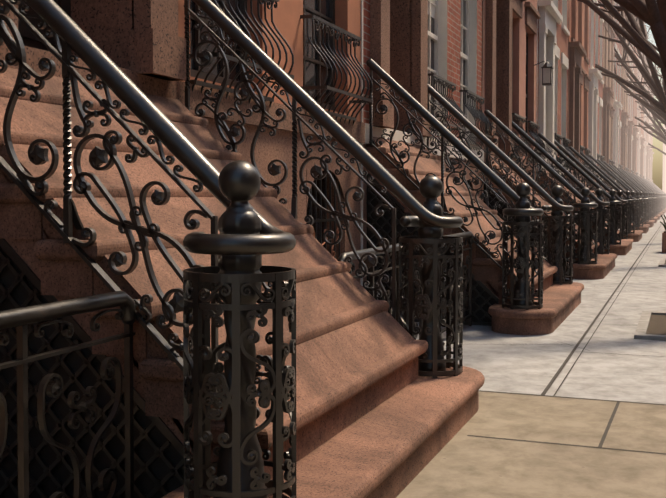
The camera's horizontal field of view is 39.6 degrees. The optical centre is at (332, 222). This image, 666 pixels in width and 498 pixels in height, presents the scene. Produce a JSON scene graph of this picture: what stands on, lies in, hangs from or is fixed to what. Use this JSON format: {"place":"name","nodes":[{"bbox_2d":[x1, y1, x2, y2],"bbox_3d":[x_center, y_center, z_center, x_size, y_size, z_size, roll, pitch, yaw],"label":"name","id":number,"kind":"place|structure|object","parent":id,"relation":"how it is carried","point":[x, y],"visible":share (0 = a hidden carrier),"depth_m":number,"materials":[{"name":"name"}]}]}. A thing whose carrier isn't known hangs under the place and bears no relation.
{"place":"outdoors","nodes":[
{"label":"outdoors","id":0,"kind":"place"},
{"bbox_2d":[396,213,665,497],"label":"pavement","id":1,"kind":"structure","parent":0,"point":[573,405],"depth_m":4.84,"materials":[{"name":"concrete"}]},
{"bbox_2d":[0,291,135,497],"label":"areaway fence","id":2,"kind":"object","parent":1,"relation":"on","point":[19,319],"visible":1,"depth_m":2.69,"materials":[{"name":"metal"}]},
{"bbox_2d":[0,0,364,283],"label":"house","id":3,"kind":"structure","parent":1,"relation":"on","point":[141,44],"depth_m":6.10,"materials":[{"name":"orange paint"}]},
{"bbox_2d":[185,0,293,106],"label":"window guard","id":4,"kind":"object","parent":3,"relation":"on","point":[195,81],"visible":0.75,"depth_m":5.62,"materials":[{"name":"metal"}]},
{"bbox_2d":[300,14,372,124],"bbox_3d":[0.047,-1.156,7.175,0.209,0.740,1.072,1,2,21],"label":"window guard","id":5,"kind":"object","parent":3,"relation":"on","point":[355,39],"visible":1,"depth_m":7.14,"materials":[{"name":"metal"}]},
{"bbox_2d":[0,67,484,497],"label":"front steps","id":6,"kind":"structure","parent":1,"relation":"on","point":[377,416],"depth_m":3.40,"materials":[{"name":"brown stone"}]},
{"bbox_2d":[0,238,193,497],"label":"lattice grille","id":7,"kind":"object","parent":6,"relation":"attached to","point":[88,362],"visible":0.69,"depth_m":3.14,"materials":[{"name":"black metal"}]},
{"bbox_2d":[0,0,295,497],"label":"stair railing","id":8,"kind":"object","parent":6,"relation":"on","point":[236,274],"visible":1,"depth_m":2.81,"materials":[{"name":"black metal"}]},
{"bbox_2d":[184,0,462,377],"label":"stair railing","id":9,"kind":"object","parent":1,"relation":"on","point":[430,240],"visible":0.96,"depth_m":4.74,"materials":[{"name":"black metal"}]},
{"bbox_2d":[337,231,472,337],"bbox_3d":[0.597,0.517,6.283,0.048,0.799,3.187,1,2,21],"label":"areaway fence","id":10,"kind":"object","parent":1,"relation":"on","point":[467,301],"visible":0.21,"depth_m":6.27,"materials":[{"name":"metal"}]},
{"bbox_2d":[361,0,483,285],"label":"house","id":11,"kind":"structure","parent":1,"relation":"on","point":[408,46],"depth_m":9.50,"materials":[{"name":"red brick"}]},
{"bbox_2d":[428,73,464,144],"bbox_3d":[1.268,-1.251,10.404,0.209,0.740,1.072,1,2,21],"label":"window guard","id":12,"kind":"object","parent":11,"relation":"on","point":[449,85],"visible":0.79,"depth_m":10.41,"materials":[{"name":"metal"}]},
{"bbox_2d":[459,89,491,150],"bbox_3d":[1.854,-1.297,11.956,0.209,0.740,1.072,1,2,21],"label":"window guard","id":13,"kind":"object","parent":11,"relation":"on","point":[477,113],"visible":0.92,"depth_m":11.93,"materials":[{"name":"metal"}]},
{"bbox_2d":[365,137,583,334],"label":"front steps","id":14,"kind":"structure","parent":1,"relation":"on","point":[562,302],"depth_m":8.04,"materials":[{"name":"brown stone"}]},
{"bbox_2d":[366,173,498,325],"bbox_3d":[0.954,0.227,7.903,1.409,1.303,0.024,1,2,21],"label":"lattice grille","id":15,"kind":"object","parent":14,"relation":"attached to","point":[480,283],"visible":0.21,"depth_m":8.04,"materials":[{"name":"black metal"}]},
{"bbox_2d":[366,59,543,309],"bbox_3d":[0.976,-0.363,7.707,1.548,2.093,0.387,1,2,21],"label":"stair railing","id":16,"kind":"object","parent":14,"relation":"on","point":[522,295],"visible":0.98,"depth_m":7.69,"materials":[{"name":"black metal"}]},
{"bbox_2d":[426,84,573,284],"bbox_3d":[1.730,-0.422,9.701,1.548,2.093,0.387,1,2,21],"label":"stair railing","id":17,"kind":"object","parent":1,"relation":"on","point":[558,248],"visible":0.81,"depth_m":9.51,"materials":[{"name":"black metal"}]},
{"bbox_2d":[481,0,540,200],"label":"house","id":18,"kind":"structure","parent":1,"relation":"on","point":[509,57],"depth_m":14.25,"materials":[{"name":"pink paint"}]},
{"bbox_2d":[512,113,530,159],"bbox_3d":[3.074,-1.392,15.185,0.209,0.740,1.072,1,2,21],"label":"window guard","id":19,"kind":"object","parent":18,"relation":"on","point":[520,121],"visible":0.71,"depth_m":15.29,"materials":[{"name":"metal"}]},
{"bbox_2d":[525,120,544,160],"bbox_3d":[3.660,-1.438,16.738,0.209,0.740,1.072,1,2,21],"label":"window guard","id":20,"kind":"object","parent":18,"relation":"on","point":[533,127],"visible":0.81,"depth_m":16.65,"materials":[{"name":"metal"}]},
{"bbox_2d":[510,219,551,264],"bbox_3d":[2.404,0.376,11.064,0.048,0.799,3.187,1,2,21],"label":"areaway fence","id":21,"kind":"object","parent":1,"relation":"on","point":[546,242],"visible":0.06,"depth_m":12.04,"materials":[{"name":"metal"}]},
{"bbox_2d":[483,159,616,279],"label":"front steps","id":22,"kind":"structure","parent":1,"relation":"on","point":[603,267],"depth_m":12.79,"materials":[{"name":"brown stone"}]},
{"bbox_2d":[484,184,567,262],"bbox_3d":[2.761,0.086,12.684,1.409,1.303,0.024,1,2,21],"label":"stoop lattice","id":23,"kind":"object","parent":22,"relation":"attached to","point":[500,207],"visible":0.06,"depth_m":12.84,"materials":[{"name":"black metal"}]},
{"bbox_2d":[484,110,597,263],"bbox_3d":[2.783,-0.504,12.488,1.548,2.093,0.387,1,2,21],"label":"stair railing","id":24,"kind":"object","parent":22,"relation":"on","point":[584,236],"visible":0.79,"depth_m":12.41,"materials":[{"name":"black metal"}]},
{"bbox_2d":[534,0,569,177],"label":"house","id":25,"kind":"structure","parent":1,"relation":"on","point":[553,34],"depth_m":18.99,"materials":[{"name":"grey stone"}]},
{"bbox_2d":[554,133,566,166],"bbox_3d":[4.880,-1.533,19.966,0.209,0.740,1.072,1,2,21],"label":"window guard","id":26,"kind":"object","parent":25,"relation":"on","point":[557,137],"visible":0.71,"depth_m":19.92,"materials":[{"name":"metal"}]},
{"bbox_2d":[562,137,574,169],"bbox_3d":[5.467,-1.579,21.519,0.209,0.740,1.072,1,2,21],"label":"window guard","id":27,"kind":"object","parent":25,"relation":"on","point":[566,142],"visible":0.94,"depth_m":21.44,"materials":[{"name":"metal"}]},
{"bbox_2d":[510,121,609,253],"bbox_3d":[3.536,-0.562,14.482,1.548,2.093,0.387,1,2,21],"label":"stair railing","id":28,"kind":"object","parent":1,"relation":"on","point":[602,216],"visible":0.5,"depth_m":14.30,"materials":[{"name":"black metal"}]},
{"bbox_2d":[567,0,590,181],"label":"house","id":29,"kind":"structure","parent":1,"relation":"on","point":[579,79],"depth_m":23.77,"materials":[{"name":"orange paint"}]},
{"bbox_2d":[580,145,588,166],"bbox_3d":[6.687,-1.674,24.748,0.209,0.740,1.072,1,2,21],"label":"window guard","id":30,"kind":"object","parent":29,"relation":"on","point":[582,148],"visible":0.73,"depth_m":24.75,"materials":[{"name":"metal"}]},
{"bbox_2d":[585,148,592,170],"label":"window guard","id":31,"kind":"object","parent":29,"relation":"on","point":[587,151],"visible":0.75,"depth_m":26.19,"materials":[{"name":"metal"}]},
{"bbox_2d":[537,168,633,254],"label":"front steps","id":32,"kind":"structure","parent":1,"relation":"on","point":[624,247],"depth_m":17.52,"materials":[{"name":"brown stone"}]},
{"bbox_2d":[538,133,621,244],"bbox_3d":[4.589,-0.645,17.270,1.548,2.093,0.387,1,2,21],"label":"stair railing","id":33,"kind":"object","parent":32,"relation":"on","point":[614,220],"visible":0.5,"depth_m":17.17,"materials":[{"name":"black metal"}]},
{"bbox_2d":[553,139,627,238],"bbox_3d":[5.343,-0.704,19.264,1.548,2.093,0.387,1,2,21],"label":"stair railing","id":34,"kind":"object","parent":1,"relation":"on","point":[619,197],"visible":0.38,"depth_m":19.09,"materials":[{"name":"black metal"}]},
{"bbox_2d":[588,0,603,179],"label":"house","id":35,"kind":"structure","parent":1,"relation":"on","point":[595,94],"depth_m":28.54,"materials":[{"name":"beige brick"}]},
{"bbox_2d":[599,155,606,175],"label":"window guard","id":36,"kind":"object","parent":35,"relation":"on","point":[601,158],"visible":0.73,"depth_m":30.99,"materials":[{"name":"metal"}]},
{"bbox_2d":[568,174,642,241],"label":"front steps","id":37,"kind":"structure","parent":1,"relation":"on","point":[636,236],"depth_m":22.29,"materials":[{"name":"brown stone"}]},
{"bbox_2d":[578,151,638,229],"bbox_3d":[7.149,-0.845,24.045,1.548,2.093,0.387,1,2,21],"label":"stair railing","id":38,"kind":"object","parent":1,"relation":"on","point":[632,194],"visible":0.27,"depth_m":23.87,"materials":[{"name":"black metal"}]},
{"bbox_2d":[602,0,615,176],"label":"house","id":39,"kind":"structure","parent":1,"relation":"on","point":[608,112],"depth_m":33.31,"materials":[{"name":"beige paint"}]},
{"bbox_2d":[613,1,622,184],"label":"house","id":40,"kind":"structure","parent":1,"relation":"on","point":[617,122],"depth_m":38.09,"materials":[{"name":"beige stone"}]},
{"bbox_2d":[590,180,649,232],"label":"front steps","id":41,"kind":"structure","parent":1,"relation":"on","point":[645,228],"depth_m":27.02,"materials":[{"name":"brown stone"}]},
{"bbox_2d":[577,0,665,85],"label":"tree","id":42,"kind":"object","parent":1,"relation":"on","point":[632,34],"depth_m":21.98,"materials":[{"name":"brown plant"}]},
{"bbox_2d":[597,158,645,223],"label":"stair railing","id":43,"kind":"object","parent":1,"relation":"on","point":[622,181],"visible":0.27,"depth_m":28.63,"materials":[{"name":"black metal"}]},
{"bbox_2d":[621,11,634,169],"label":"house","id":44,"kind":"structure","parent":1,"relation":"on","point":[624,116],"depth_m":42.85,"materials":[{"name":"beige paint"}]},
{"bbox_2d":[608,163,651,219],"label":"stair railing","id":45,"kind":"object","parent":1,"relation":"on","point":[647,194],"visible":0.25,"depth_m":33.40,"materials":[{"name":"black metal"}]},
{"bbox_2d":[606,183,654,227],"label":"front steps","id":46,"kind":"structure","parent":1,"relation":"on","point":[651,222],"depth_m":31.66,"materials":[{"name":"brown stone"}]},
{"bbox_2d":[595,0,665,113],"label":"tree","id":47,"kind":"object","parent":1,"relation":"on","point":[655,83],"depth_m":28.99,"materials":[{"name":"brown plant"}]},
{"bbox_2d":[627,17,639,172],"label":"house","id":48,"kind":"structure","parent":1,"relation":"on","point":[630,123],"depth_m":47.63,"materials":[{"name":"beige brick"}]},
{"bbox_2d":[618,167,654,216],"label":"stair railing","id":49,"kind":"object","parent":1,"relation":"on","point":[641,191],"visible":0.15,"depth_m":38.18,"materials":[{"name":"black metal"}]},
{"bbox_2d":[608,4,665,120],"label":"tree","id":50,"kind":"object","parent":1,"relation":"on","point":[658,111],"depth_m":36.69,"materials":[{"name":"brown plant"}]},
{"bbox_2d":[632,22,644,174],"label":"house","id":51,"kind":"structure","parent":1,"relation":"on","point":[634,149],"depth_m":52.41,"materials":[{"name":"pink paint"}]},
{"bbox_2d":[613,0,665,70],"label":"tree","id":52,"kind":"object","parent":1,"relation":"on","point":[646,12],"visible":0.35,"depth_m":14.79,"materials":[{"name":"brown plant"}]},
{"bbox_2d":[625,170,657,214],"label":"stair railing","id":53,"kind":"object","parent":1,"relation":"on","point":[647,190],"visible":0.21,"depth_m":42.98,"materials":[{"name":"black metal"}]},
{"bbox_2d":[637,24,647,176],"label":"house","id":54,"kind":"structure","parent":1,"relation":"on","point":[639,135],"depth_m":57.06,"materials":[{"name":"beige stone"}]},
{"bbox_2d":[640,53,647,177],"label":"house","id":55,"kind":"structure","parent":1,"relation":"on","point":[643,140],"depth_m":61.90,"materials":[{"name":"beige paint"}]},
{"bbox_2d":[622,12,665,124],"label":"tree","id":56,"kind":"object","parent":1,"relation":"on","point":[657,116],"depth_m":42.92,"materials":[{"name":"brown plant"}]},
{"bbox_2d":[631,173,660,212],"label":"stair railing","id":57,"kind":"object","parent":1,"relation":"on","point":[653,192],"visible":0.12,"depth_m":47.72,"materials":[{"name":"black metal"}]},
{"bbox_2d":[643,68,651,178],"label":"house","id":58,"kind":"structure","parent":1,"relation":"on","point":[645,154],"depth_m":66.66,"materials":[{"name":"beige stone"}]},
{"bbox_2d":[646,85,649,179],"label":"house","id":59,"kind":"structure","parent":1,"relation":"on","point":[647,146],"depth_m":70.33,"materials":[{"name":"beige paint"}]},
{"bbox_2d":[631,22,665,140],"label":"tree","id":60,"kind":"object","parent":1,"relation":"on","point":[654,130],"depth_m":51.10,"materials":[{"name":"brown plant"}]},
{"bbox_2d":[636,175,662,210],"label":"stair railing","id":61,"kind":"object","parent":1,"relation":"on","point":[655,192],"visible":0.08,"depth_m":52.49,"materials":[{"name":"black metal"}]},
{"bbox_2d":[648,91,651,180],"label":"house","id":62,"kind":"structure","parent":1,"relation":"on","point":[649,159],"depth_m":75.20,"materials":[{"name":"beige stone"}]},
{"bbox_2d":[637,26,665,144],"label":"tree","id":63,"kind":"object","parent":1,"relation":"on","point":[643,109],"visible":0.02,"depth_m":57.66,"materials":[{"name":"brown plant"}]},
{"bbox_2d":[645,26,665,140],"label":"tree","id":64,"kind":"object","parent":1,"relation":"on","point":[660,123],"visible":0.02,"depth_m":66.67,"materials":[{"name":"brown plant"}]},
{"bbox_2d":[648,37,665,154],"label":"tree","id":65,"kind":"object","parent":1,"relation":"on","point":[661,151],"visible":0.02,"depth_m":74.13,"materials":[{"name":"brown plant"}]},
{"bbox_2d":[660,215,665,252],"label":"planter","id":66,"kind":"object","parent":1,"relation":"on","point":[664,241],"visible":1,"depth_m":17.52,"materials":[{"name":"ceramic"}]},
{"bbox_2d":[662,124,665,192],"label":"building","id":67,"kind":"structure","parent":1,"relation":"on","point":[664,172],"depth_m":107.76,"materials":[{"name":"beige brick"}]},
{"bbox_2d":[569,146,634,233],"bbox_3d":[6.396,-0.786,22.051,1.548,2.093,0.387,1,2,21],"label":"stair railing","id":68,"kind":"object","parent":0,"point":[627,197],"visible":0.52,"depth_m":22.01,"materials":[{"name":"black metal"}]},
{"bbox_2d":[589,155,643,226],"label":"stair railing","id":69,"kind":"object","parent":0,"point":[637,193],"visible":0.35,"depth_m":26.78,"materials":[{"name":"black metal"}]},
{"bbox_2d":[603,161,649,221],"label":"stair railing","id":70,"kind":"object","parent":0,"point":[628,183],"visible":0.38,"depth_m":31.58,"materials":[{"name":"black metal"}]},
{"bbox_2d":[614,165,653,217],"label":"stair railing","id":71,"kind":"object","parent":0,"point":[631,181],"visible":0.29,"depth_m":36.37,"materials":[{"name":"black metal"}]},
{"bbox_2d":[622,169,656,215],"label":"stair railing","id":72,"kind":"object","parent":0,"point":[624,171],"visible":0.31,"depth_m":41.15,"materials":[{"name":"black metal"}]},
{"bbox_2d":[628,171,659,212],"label":"stair railing","id":73,"kind":"object","parent":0,"point":[658,205],"visible":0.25,"depth_m":45.90,"materials":[{"name":"black metal"}]},
{"bbox_2d":[633,173,661,211],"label":"stair railing","id":74,"kind":"object","parent":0,"point":[651,190],"visible":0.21,"depth_m":50.73,"materials":[{"name":"black metal"}]},
{"bbox_2d":[637,175,663,209],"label":"stair railing","id":75,"kind":"object","parent":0,"point":[655,191],"visible":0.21,"depth_m":55.48,"materials":[{"name":"black metal"}]},
{"bbox_2d":[650,93,653,179],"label":"house","id":76,"kind":"structure","parent":0,"point":[652,153],"depth_m":79.97,"materials":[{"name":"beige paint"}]},
{"bbox_2d":[645,2,662,189],"label":"sky","id":77,"kind":"structure","parent":0,"point":[657,164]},
{"bbox_2d":[656,0,665,32],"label":"tree","id":78,"kind":"object","parent":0,"point":[661,4],"depth_m":7.65,"materials":[{"name":"brown plant"}]}
]}

